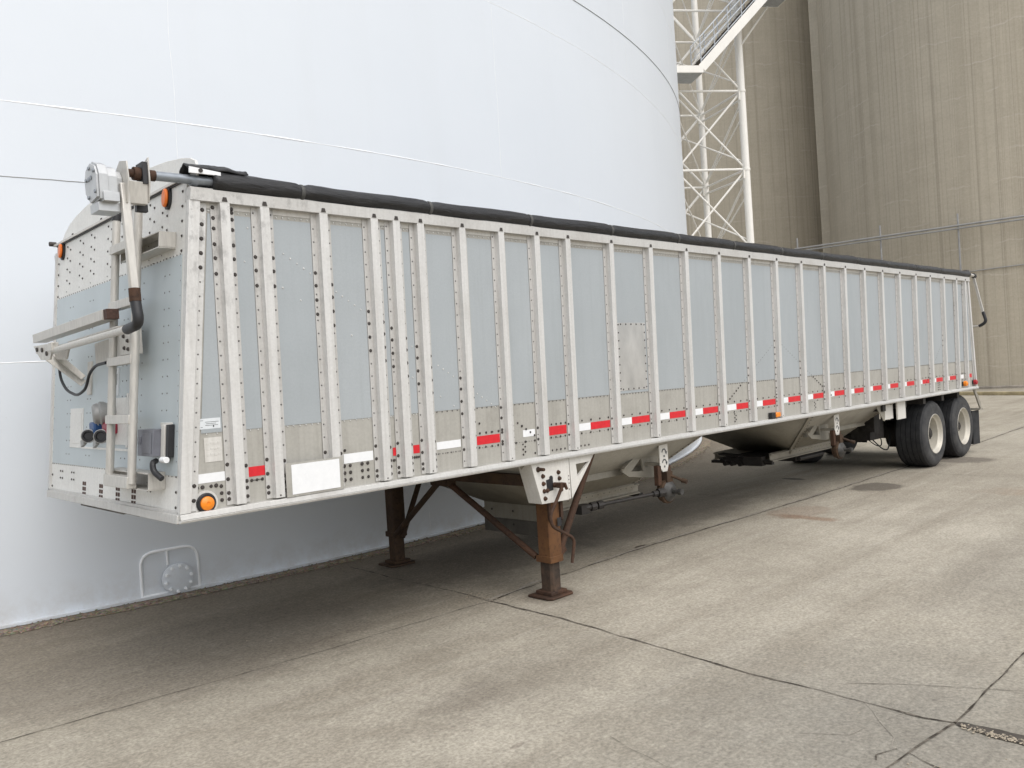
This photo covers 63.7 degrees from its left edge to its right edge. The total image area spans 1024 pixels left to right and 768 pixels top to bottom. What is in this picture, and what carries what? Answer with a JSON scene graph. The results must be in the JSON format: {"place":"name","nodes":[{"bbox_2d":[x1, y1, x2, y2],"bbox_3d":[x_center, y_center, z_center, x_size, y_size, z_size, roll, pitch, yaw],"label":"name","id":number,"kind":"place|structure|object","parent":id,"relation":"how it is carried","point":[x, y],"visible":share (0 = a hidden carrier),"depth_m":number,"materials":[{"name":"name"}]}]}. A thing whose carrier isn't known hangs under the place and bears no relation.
{"place":"outdoors","nodes":[
{"label":"outdoors","id":0,"kind":"place"},
{"bbox_2d":[0,388,1023,767],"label":"ground","id":1,"kind":"structure","parent":0,"point":[768,594],"depth_m":5.58,"materials":[{"name":"concrete"}]},
{"bbox_2d":[2,600,491,741],"bbox_3d":[-6.152,2.231,1.283,16.272,0.001,0.207,-4,1,-43],"label":"ground joint","id":2,"kind":"object","parent":1,"relation":"on","point":[225,678],"visible":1,"depth_m":5.23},
{"bbox_2d":[0,0,701,629],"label":"storage tank","id":3,"kind":"object","parent":1,"relation":"on","point":[560,108],"visible":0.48,"depth_m":8.52,"materials":[{"name":"white metal"}]},
{"bbox_2d":[0,437,716,635],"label":"gravel edge","id":4,"kind":"object","parent":1,"relation":"on","point":[704,445],"visible":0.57,"depth_m":7.95,"materials":[{"name":"concrete"}]},
{"bbox_2d":[33,157,986,600],"bbox_3d":[2.137,-0.051,10.067,14.113,3.297,2.740,-4,1,-44],"label":"grain trailer","id":5,"kind":"object","parent":1,"relation":"on","point":[227,341],"visible":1,"depth_m":6.07,"materials":[{"name":"metal"}]},
{"bbox_2d":[351,567,955,722],"bbox_3d":[0.280,1.753,6.196,0.102,0.001,5.746,-4,1,-41],"label":"ground joint","id":6,"kind":"object","parent":1,"relation":"on","point":[679,652],"visible":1,"depth_m":5.20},
{"bbox_2d":[673,0,784,242],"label":"stair tower","id":7,"kind":"structure","parent":1,"relation":"on","point":[692,72],"depth_m":29.88,"materials":[{"name":"white metal"}]},
{"bbox_2d":[673,0,822,251],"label":"concrete silo","id":8,"kind":"object","parent":1,"relation":"on","point":[779,96],"visible":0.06,"depth_m":45.63,"materials":[{"name":"beige concrete"}]},
{"bbox_2d":[489,426,1022,599],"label":"ground joint","id":9,"kind":"object","parent":1,"relation":"on","point":[699,529],"visible":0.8,"depth_m":8.92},
{"bbox_2d":[825,708,916,734],"bbox_3d":[1.759,1.683,4.076,0.687,0.001,0.110,-4,1,-16],"label":"ground crack","id":10,"kind":"object","parent":1,"relation":"on","point":[871,724],"visible":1,"depth_m":4.04,"materials":[{"name":"black concrete"}]},
{"bbox_2d":[864,701,905,753],"bbox_3d":[1.821,1.679,4.064,0.040,0.001,0.623,-4,1,8],"label":"ground crack","id":11,"kind":"object","parent":1,"relation":"on","point":[884,726],"visible":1,"depth_m":4.04,"materials":[{"name":"grey concrete"}]},
{"bbox_2d":[808,0,1023,388],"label":"concrete silo","id":12,"kind":"object","parent":1,"relation":"on","point":[919,113],"visible":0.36,"depth_m":34.35,"materials":[{"name":"beige concrete"}]},
{"bbox_2d":[795,214,1023,269],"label":"pipe run","id":13,"kind":"object","parent":12,"relation":"attached to","point":[957,229],"visible":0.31,"depth_m":34.14,"materials":[{"name":"grey metal"}]},
{"bbox_2d":[969,264,1023,271],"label":"wall cable","id":14,"kind":"object","parent":12,"relation":"attached to","point":[996,267],"depth_m":32.83,"materials":[{"name":"grey metal"}]},
{"bbox_2d":[869,683,1016,690],"bbox_3d":[2.284,1.644,4.490,0.874,0.001,0.029,-3,1,17],"label":"ground crack","id":15,"kind":"object","parent":1,"relation":"on","point":[946,686],"visible":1,"depth_m":4.47,"materials":[{"name":"grey concrete"}]},
{"bbox_2d":[886,652,1023,767],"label":"ground joint","id":16,"kind":"object","parent":1,"relation":"on","point":[949,725],"visible":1,"depth_m":4.04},
{"bbox_2d":[956,722,1023,742],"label":"ground spall","id":17,"kind":"object","parent":1,"relation":"on","point":[1001,732],"visible":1,"depth_m":3.91,"materials":[{"name":"grey concrete"}]},
{"bbox_2d":[956,722,1023,744],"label":"ground joint","id":18,"kind":"object","parent":1,"relation":"on","point":[997,737],"visible":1,"depth_m":3.85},
{"bbox_2d":[959,391,1023,394],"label":"kerb","id":19,"kind":"structure","parent":1,"relation":"on","point":[993,393],"depth_m":29.03,"materials":[{"name":"concrete"}]},
{"bbox_2d":[12,497,1023,767],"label":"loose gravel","id":20,"kind":"structure","parent":0,"point":[994,735],"depth_m":3.93,"materials":[{"name":"grey gravel"}]}
]}

